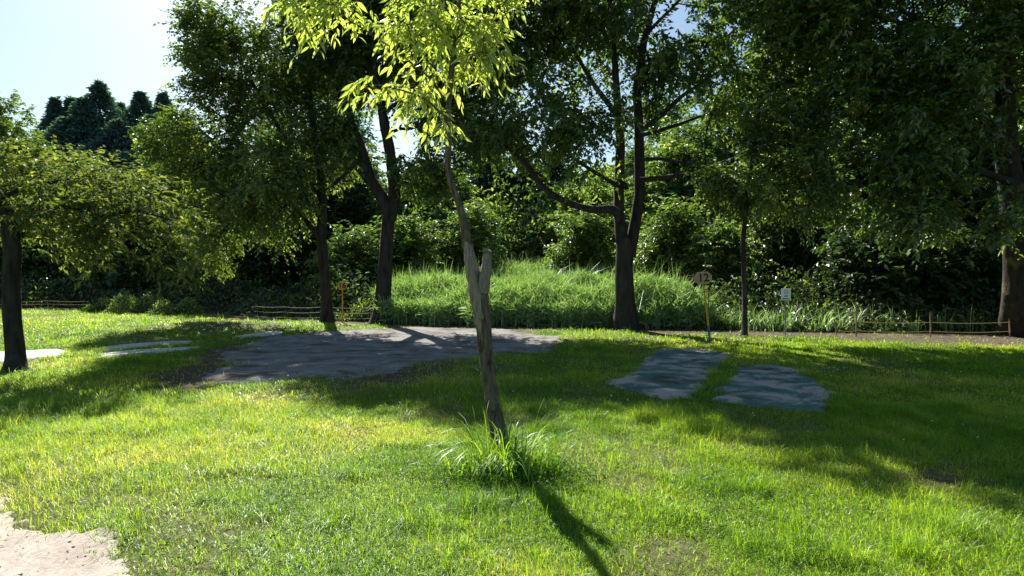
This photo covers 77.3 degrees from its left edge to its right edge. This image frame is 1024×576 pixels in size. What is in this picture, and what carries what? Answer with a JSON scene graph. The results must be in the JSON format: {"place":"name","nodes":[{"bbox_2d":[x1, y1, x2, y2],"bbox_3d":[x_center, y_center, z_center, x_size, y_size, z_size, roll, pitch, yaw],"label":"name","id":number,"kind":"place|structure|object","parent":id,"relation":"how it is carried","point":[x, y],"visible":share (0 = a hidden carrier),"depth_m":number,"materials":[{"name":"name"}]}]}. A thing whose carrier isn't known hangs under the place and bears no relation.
{"place":"outdoors","nodes":[
{"label":"outdoors","id":0,"kind":"place"},
{"bbox_2d":[0,0,1022,187],"label":"sky","id":1,"kind":"structure","parent":0,"point":[48,48],"materials":[{"name":"white"}]},
{"bbox_2d":[0,251,1023,575],"bbox_3d":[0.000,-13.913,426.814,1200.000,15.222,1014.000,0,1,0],"label":"ground","id":2,"kind":"structure","parent":0,"point":[388,379],"depth_m":5.43,"materials":[{"name":"green plant"}]},
{"bbox_2d":[0,113,14,133],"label":"cedar tree","id":3,"kind":"object","parent":2,"relation":"on","point":[5,122],"depth_m":90.27,"materials":[{"name":"green plant"}]},
{"bbox_2d":[0,349,64,361],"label":"concrete path","id":4,"kind":"structure","parent":2,"relation":"on","point":[34,353],"depth_m":12.96,"materials":[{"name":"grey concrete"}]},
{"bbox_2d":[0,89,70,213],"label":"woodland tree","id":5,"kind":"object","parent":2,"relation":"on","point":[19,132],"visible":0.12,"depth_m":46.13,"materials":[{"name":"green plant"}]},
{"bbox_2d":[27,96,65,149],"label":"cedar tree","id":6,"kind":"object","parent":2,"relation":"on","point":[54,109],"visible":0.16,"depth_m":84.83,"materials":[{"name":"green plant"}]},
{"bbox_2d":[0,181,100,303],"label":"woodland tree","id":7,"kind":"object","parent":2,"relation":"on","point":[35,262],"visible":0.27,"depth_m":34.96,"materials":[{"name":"green plant"}]},
{"bbox_2d":[31,301,89,308],"bbox_3d":[-21.976,0.852,29.250,5.586,0.531,0.391,0,1,0],"label":"rail fence","id":8,"kind":"object","parent":2,"relation":"on","point":[58,304],"visible":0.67,"depth_m":29.30,"materials":[{"name":"brown wood"}]},
{"bbox_2d":[0,497,129,575],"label":"sandy path","id":9,"kind":"structure","parent":2,"relation":"on","point":[47,555],"depth_m":3.66,"materials":[{"name":"beige sand"}]},
{"bbox_2d":[0,506,123,575],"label":"pebbles","id":10,"kind":"object","parent":9,"relation":"on","point":[71,546],"visible":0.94,"depth_m":3.74,"materials":[{"name":"stone"}]},
{"bbox_2d":[23,115,113,200],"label":"cedar tree","id":11,"kind":"object","parent":2,"relation":"on","point":[51,131],"visible":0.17,"depth_m":78.62,"materials":[{"name":"green plant"}]},
{"bbox_2d":[62,95,75,119],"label":"cedar tree","id":12,"kind":"object","parent":2,"relation":"on","point":[68,100],"visible":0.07,"depth_m":86.85,"materials":[{"name":"green plant"}]},
{"bbox_2d":[16,94,126,174],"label":"cedar tree","id":13,"kind":"object","parent":2,"relation":"on","point":[79,106],"visible":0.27,"depth_m":80.14,"materials":[{"name":"green plant"}]},
{"bbox_2d":[19,143,128,248],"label":"woodland tree","id":14,"kind":"object","parent":2,"relation":"on","point":[60,197],"visible":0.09,"depth_m":42.20,"materials":[{"name":"green plant"}]},
{"bbox_2d":[43,79,136,180],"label":"cedar tree","id":15,"kind":"object","parent":2,"relation":"on","point":[101,97],"visible":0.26,"depth_m":82.70,"materials":[{"name":"green plant"}]},
{"bbox_2d":[81,295,112,312],"bbox_3d":[-18.331,0.750,28.432,1.549,0.923,1.165,0,1,0],"label":"shrub","id":16,"kind":"object","parent":2,"relation":"on","point":[98,307],"visible":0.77,"depth_m":28.25,"materials":[{"name":"green plant"}]},
{"bbox_2d":[63,117,141,184],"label":"cedar tree","id":17,"kind":"object","parent":2,"relation":"on","point":[112,130],"visible":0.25,"depth_m":78.03,"materials":[{"name":"green plant"}]},
{"bbox_2d":[0,112,223,372],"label":"cherry tree","id":18,"kind":"object","parent":2,"relation":"on","point":[98,230],"visible":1,"depth_m":10.68,"materials":[{"name":"green plant"}]},
{"bbox_2d":[42,186,188,302],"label":"woodland tree","id":19,"kind":"object","parent":2,"relation":"on","point":[123,277],"visible":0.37,"depth_m":35.78,"materials":[{"name":"green plant"}]},
{"bbox_2d":[103,101,127,127],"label":"cedar tree","id":20,"kind":"object","parent":2,"relation":"on","point":[122,104],"visible":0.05,"depth_m":89.20,"materials":[{"name":"green plant"}]},
{"bbox_2d":[106,90,157,184],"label":"cedar tree","id":21,"kind":"object","parent":2,"relation":"on","point":[140,102],"visible":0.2,"depth_m":84.79,"materials":[{"name":"green plant"}]},
{"bbox_2d":[104,288,160,313],"bbox_3d":[-16.421,0.613,27.799,2.465,1.222,1.774,0,1,0],"label":"shrub","id":22,"kind":"object","parent":2,"relation":"on","point":[131,305],"visible":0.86,"depth_m":27.56,"materials":[{"name":"green plant"}]},
{"bbox_2d":[94,114,192,217],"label":"cedar tree","id":23,"kind":"object","parent":2,"relation":"on","point":[124,155],"visible":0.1,"depth_m":77.45,"materials":[{"name":"green plant"}]},
{"bbox_2d":[101,341,192,350],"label":"concrete path","id":24,"kind":"structure","parent":2,"relation":"on","point":[137,345],"depth_m":14.68,"materials":[{"name":"grey concrete"}]},
{"bbox_2d":[100,346,200,356],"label":"concrete path","id":25,"kind":"structure","parent":2,"relation":"on","point":[161,350],"depth_m":13.43,"materials":[{"name":"grey concrete"}]},
{"bbox_2d":[158,283,159,314],"bbox_3d":[-14.390,0.486,26.113,0.089,1.366,0.062,0,1,16],"label":"wooden stake","id":26,"kind":"object","parent":2,"relation":"on","point":[159,303],"visible":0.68,"depth_m":26.10,"materials":[{"name":"brown wood"}]},
{"bbox_2d":[152,90,178,146],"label":"cedar tree","id":27,"kind":"object","parent":2,"relation":"on","point":[162,98],"visible":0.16,"depth_m":86.97,"materials":[{"name":"green plant"}]},
{"bbox_2d":[128,118,223,285],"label":"woodland tree","id":28,"kind":"object","parent":2,"relation":"on","point":[164,221],"visible":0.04,"depth_m":38.49,"materials":[{"name":"green plant"}]},
{"bbox_2d":[148,296,205,315],"bbox_3d":[-13.955,0.772,26.655,2.327,0.916,1.670,0,1,0],"label":"shrub","id":29,"kind":"object","parent":2,"relation":"on","point":[181,307],"visible":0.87,"depth_m":26.43,"materials":[{"name":"green plant"}]},
{"bbox_2d":[142,133,308,302],"bbox_3d":[-14.851,-3.194,34.183,8.357,9.807,6.132,0,1,-21],"label":"woodland tree","id":30,"kind":"object","parent":2,"relation":"on","point":[242,269],"visible":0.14,"depth_m":33.00,"materials":[{"name":"green plant"}]},
{"bbox_2d":[122,0,364,321],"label":"maple tree","id":31,"kind":"object","parent":2,"relation":"on","point":[205,57],"visible":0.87,"depth_m":20.99,"materials":[{"name":"green plant"}]},
{"bbox_2d":[234,331,281,338],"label":"concrete path","id":32,"kind":"structure","parent":2,"relation":"on","point":[267,333],"depth_m":17.23,"materials":[{"name":"grey concrete"}]},
{"bbox_2d":[211,116,375,300],"bbox_3d":[-11.564,-3.760,34.785,8.058,11.104,6.833,0,1,18],"label":"woodland tree","id":33,"kind":"object","parent":2,"relation":"on","point":[336,208],"visible":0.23,"depth_m":33.83,"materials":[{"name":"green plant"}]},
{"bbox_2d":[253,306,369,319],"bbox_3d":[-7.075,0.940,22.380,4.976,0.569,0.452,0,1,16],"label":"rail fence","id":34,"kind":"object","parent":2,"relation":"on","point":[310,307],"visible":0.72,"depth_m":22.36,"materials":[{"name":"brown wood"}]},
{"bbox_2d":[240,57,398,213],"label":"cedar tree","id":35,"kind":"object","parent":2,"relation":"on","point":[363,129],"visible":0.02,"depth_m":59.71,"materials":[{"name":"green plant"}]},
{"bbox_2d":[337,282,346,322],"bbox_3d":[-5.744,0.493,21.672,0.310,1.420,0.078,0,1,0],"label":"number sign","id":36,"kind":"object","parent":2,"relation":"on","point":[342,286],"visible":0.98,"depth_m":21.63,"materials":[{"name":"yellow paint"}]},
{"bbox_2d":[290,219,409,306],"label":"woodland tree","id":37,"kind":"object","parent":2,"relation":"on","point":[354,252],"visible":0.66,"depth_m":27.29,"materials":[{"name":"green plant"}]},
{"bbox_2d":[333,298,373,321],"bbox_3d":[-5.433,0.799,22.839,2.132,0.974,1.539,0,1,0],"label":"shrub","id":38,"kind":"object","parent":2,"relation":"on","point":[361,310],"visible":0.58,"depth_m":22.57,"materials":[{"name":"green plant"}]},
{"bbox_2d":[327,143,395,238],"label":"woodland tree","id":39,"kind":"object","parent":2,"relation":"on","point":[361,188],"visible":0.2,"depth_m":37.01,"materials":[{"name":"green plant"}]},
{"bbox_2d":[200,327,563,383],"bbox_3d":[-2.531,1.333,14.642,7.800,0.102,10.680,0,1,0],"label":"gravel area","id":40,"kind":"object","parent":2,"relation":"on","point":[348,353],"visible":0.93,"depth_m":13.63,"materials":[{"name":"grey gravel"}]},
{"bbox_2d":[339,185,451,270],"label":"woodland tree","id":41,"kind":"object","parent":2,"relation":"on","point":[401,209],"visible":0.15,"depth_m":35.10,"materials":[{"name":"green plant"}]},
{"bbox_2d":[260,0,540,449],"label":"young tree","id":42,"kind":"object","parent":2,"relation":"on","point":[478,280],"visible":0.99,"depth_m":5.80,"materials":[{"name":"green plant"}]},
{"bbox_2d":[362,201,450,282],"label":"woodland tree","id":43,"kind":"object","parent":2,"relation":"on","point":[409,243],"visible":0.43,"depth_m":28.74,"materials":[{"name":"green plant"}]},
{"bbox_2d":[287,0,547,324],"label":"oak tree","id":44,"kind":"object","parent":2,"relation":"on","point":[426,178],"visible":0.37,"depth_m":21.04,"materials":[{"name":"green plant"}]},
{"bbox_2d":[420,155,522,255],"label":"woodland tree","id":45,"kind":"object","parent":2,"relation":"on","point":[467,188],"visible":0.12,"depth_m":38.06,"materials":[{"name":"green plant"}]},
{"bbox_2d":[426,193,520,275],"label":"woodland tree","id":46,"kind":"object","parent":2,"relation":"on","point":[482,237],"visible":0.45,"depth_m":30.41,"materials":[{"name":"green plant"}]},
{"bbox_2d":[444,154,534,202],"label":"woodland tree","id":47,"kind":"object","parent":2,"relation":"on","point":[485,178],"visible":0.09,"depth_m":46.14,"materials":[{"name":"green plant"}]},
{"bbox_2d":[0,213,1001,332],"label":"undergrowth","id":48,"kind":"object","parent":2,"relation":"on","point":[305,299],"visible":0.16,"depth_m":22.37,"materials":[{"name":"green plant"}]},
{"bbox_2d":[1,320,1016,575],"bbox_3d":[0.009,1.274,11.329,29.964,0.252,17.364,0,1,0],"label":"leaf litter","id":49,"kind":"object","parent":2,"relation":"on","point":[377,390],"visible":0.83,"depth_m":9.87,"materials":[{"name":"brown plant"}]},
{"bbox_2d":[364,381,653,503],"bbox_3d":[-0.009,1.267,5.205,2.300,0.975,1.702,0,1,0],"label":"grass tuft","id":50,"kind":"object","parent":2,"relation":"on","point":[488,459],"visible":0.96,"depth_m":5.12,"materials":[{"name":"green plant"}]},
{"bbox_2d":[470,162,552,259],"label":"woodland tree","id":51,"kind":"object","parent":2,"relation":"on","point":[524,176],"visible":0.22,"depth_m":43.03,"materials":[{"name":"green plant"}]},
{"bbox_2d":[365,252,732,329],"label":"reeds","id":52,"kind":"object","parent":2,"relation":"on","point":[528,291],"visible":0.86,"depth_m":20.78,"materials":[{"name":"green plant"}]},
{"bbox_2d":[96,161,1001,291],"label":"thicket","id":53,"kind":"object","parent":2,"relation":"on","point":[535,208],"visible":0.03,"depth_m":38.07,"materials":[{"name":"green plant"}]},
{"bbox_2d":[531,143,595,217],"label":"woodland tree","id":54,"kind":"object","parent":2,"relation":"on","point":[558,170],"visible":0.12,"depth_m":45.79,"materials":[{"name":"green plant"}]},
{"bbox_2d":[525,173,640,259],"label":"woodland tree","id":55,"kind":"object","parent":2,"relation":"on","point":[567,209],"visible":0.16,"depth_m":35.88,"materials":[{"name":"green plant"}]},
{"bbox_2d":[537,188,633,273],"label":"woodland tree","id":56,"kind":"object","parent":2,"relation":"on","point":[585,239],"visible":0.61,"depth_m":30.37,"materials":[{"name":"green plant"}]},
{"bbox_2d":[576,135,667,229],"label":"woodland tree","id":57,"kind":"object","parent":2,"relation":"on","point":[629,165],"visible":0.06,"depth_m":41.32,"materials":[{"name":"green plant"}]},
{"bbox_2d":[406,0,901,330],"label":"oak tree","id":58,"kind":"object","parent":2,"relation":"on","point":[573,25],"visible":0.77,"depth_m":18.52,"materials":[{"name":"green plant"}]},
{"bbox_2d":[615,86,716,182],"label":"woodland tree","id":59,"kind":"object","parent":2,"relation":"on","point":[671,115],"visible":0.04,"depth_m":45.41,"materials":[{"name":"green plant"}]},
{"bbox_2d":[606,348,729,399],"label":"concrete path","id":60,"kind":"structure","parent":2,"relation":"on","point":[676,371],"depth_m":10.38,"materials":[{"name":"grey concrete"}]},
{"bbox_2d":[609,192,729,285],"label":"woodland tree","id":61,"kind":"object","parent":2,"relation":"on","point":[666,238],"visible":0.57,"depth_m":26.32,"materials":[{"name":"green plant"}]},
{"bbox_2d":[624,133,749,263],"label":"woodland tree","id":62,"kind":"object","parent":2,"relation":"on","point":[676,188],"visible":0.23,"depth_m":32.91,"materials":[{"name":"green plant"}]},
{"bbox_2d":[694,272,711,342],"bbox_3d":[4.537,0.477,15.215,0.440,1.732,0.085,0,1,0],"label":"number sign","id":63,"kind":"object","parent":2,"relation":"on","point":[702,278],"visible":0.98,"depth_m":15.17,"materials":[{"name":"yellow paint"}]},
{"bbox_2d":[644,63,766,244],"bbox_3d":[11.400,-6.058,35.931,8.879,12.943,7.772,0,1,0],"label":"woodland tree","id":64,"kind":"object","parent":2,"relation":"on","point":[715,143],"visible":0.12,"depth_m":35.20,"materials":[{"name":"green plant"}]},
{"bbox_2d":[657,204,782,313],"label":"woodland tree","id":65,"kind":"object","parent":2,"relation":"on","point":[715,250],"visible":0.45,"depth_m":24.43,"materials":[{"name":"green plant"}]},
{"bbox_2d":[679,130,858,307],"bbox_3d":[10.434,-2.371,27.260,7.940,8.756,6.403,0,1,0],"label":"woodland tree","id":66,"kind":"object","parent":2,"relation":"on","point":[785,258],"visible":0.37,"depth_m":25.83,"materials":[{"name":"green plant"}]},
{"bbox_2d":[681,80,860,336],"bbox_3d":[6.821,-2.087,17.076,4.500,6.944,3.254,1,1,36],"label":"zelkova tree","id":67,"kind":"object","parent":2,"relation":"on","point":[716,184],"visible":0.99,"depth_m":16.72,"materials":[{"name":"green plant"}]},
{"bbox_2d":[712,364,833,412],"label":"concrete path","id":68,"kind":"structure","parent":2,"relation":"on","point":[758,385],"depth_m":8.87,"materials":[{"name":"grey concrete"}]},
{"bbox_2d":[781,288,790,334],"bbox_3d":[7.385,0.656,17.276,0.260,1.288,0.063,0,1,0],"label":"notice sign","id":69,"kind":"object","parent":2,"relation":"on","point":[785,294],"visible":0.99,"depth_m":17.24,"materials":[{"name":"grey metal"}]},
{"bbox_2d":[722,76,851,174],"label":"woodland tree","id":70,"kind":"object","parent":2,"relation":"on","point":[793,121],"depth_m":36.41,"materials":[{"name":"green plant"}]},
{"bbox_2d":[753,119,906,298],"bbox_3d":[13.365,-2.969,26.622,6.384,9.712,7.650,-1,1,-31],"label":"woodland tree","id":71,"kind":"object","parent":2,"relation":"on","point":[839,169],"visible":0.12,"depth_m":25.36,"materials":[{"name":"green plant"}]},
{"bbox_2d":[662,295,998,332],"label":"tall grass","id":72,"kind":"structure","parent":2,"relation":"on","point":[789,318],"depth_m":18.91,"materials":[{"name":"green plant"}]},
{"bbox_2d":[728,0,1023,336],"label":"camphor tree","id":73,"kind":"object","parent":2,"relation":"on","point":[870,82],"visible":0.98,"depth_m":15.83,"materials":[{"name":"green plant"}]},
{"bbox_2d":[806,204,970,321],"bbox_3d":[12.384,-0.288,21.387,4.998,6.104,4.738,0,1,0],"label":"woodland tree","id":74,"kind":"object","parent":2,"relation":"on","point":[899,277],"visible":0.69,"depth_m":20.39,"materials":[{"name":"green plant"}]},
{"bbox_2d":[811,66,993,273],"bbox_3d":[15.710,-4.458,26.008,7.826,11.254,6.430,1,1,42],"label":"woodland tree","id":75,"kind":"object","parent":2,"relation":"on","point":[856,164],"visible":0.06,"depth_m":25.53,"materials":[{"name":"green plant"}]},
{"bbox_2d":[835,302,1010,336],"bbox_3d":[10.886,0.861,16.959,4.469,0.996,0.134,0,1,4],"label":"rail fence","id":76,"kind":"object","parent":2,"relation":"on","point":[930,331],"visible":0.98,"depth_m":16.93,"materials":[{"name":"brown wood"}]},
{"bbox_2d":[859,38,1023,267],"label":"woodland tree","id":77,"kind":"object","parent":2,"relation":"on","point":[983,193],"visible":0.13,"depth_m":23.26,"materials":[{"name":"green plant"}]},
{"bbox_2d":[903,222,1002,322],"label":"woodland tree","id":78,"kind":"object","parent":2,"relation":"on","point":[977,276],"visible":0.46,"depth_m":20.29,"materials":[{"name":"green plant"}]},
{"bbox_2d":[947,36,1023,259],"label":"woodland tree","id":79,"kind":"object","parent":2,"relation":"on","point":[1022,149],"visible":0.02,"depth_m":24.52,"materials":[{"name":"green plant"}]}
]}

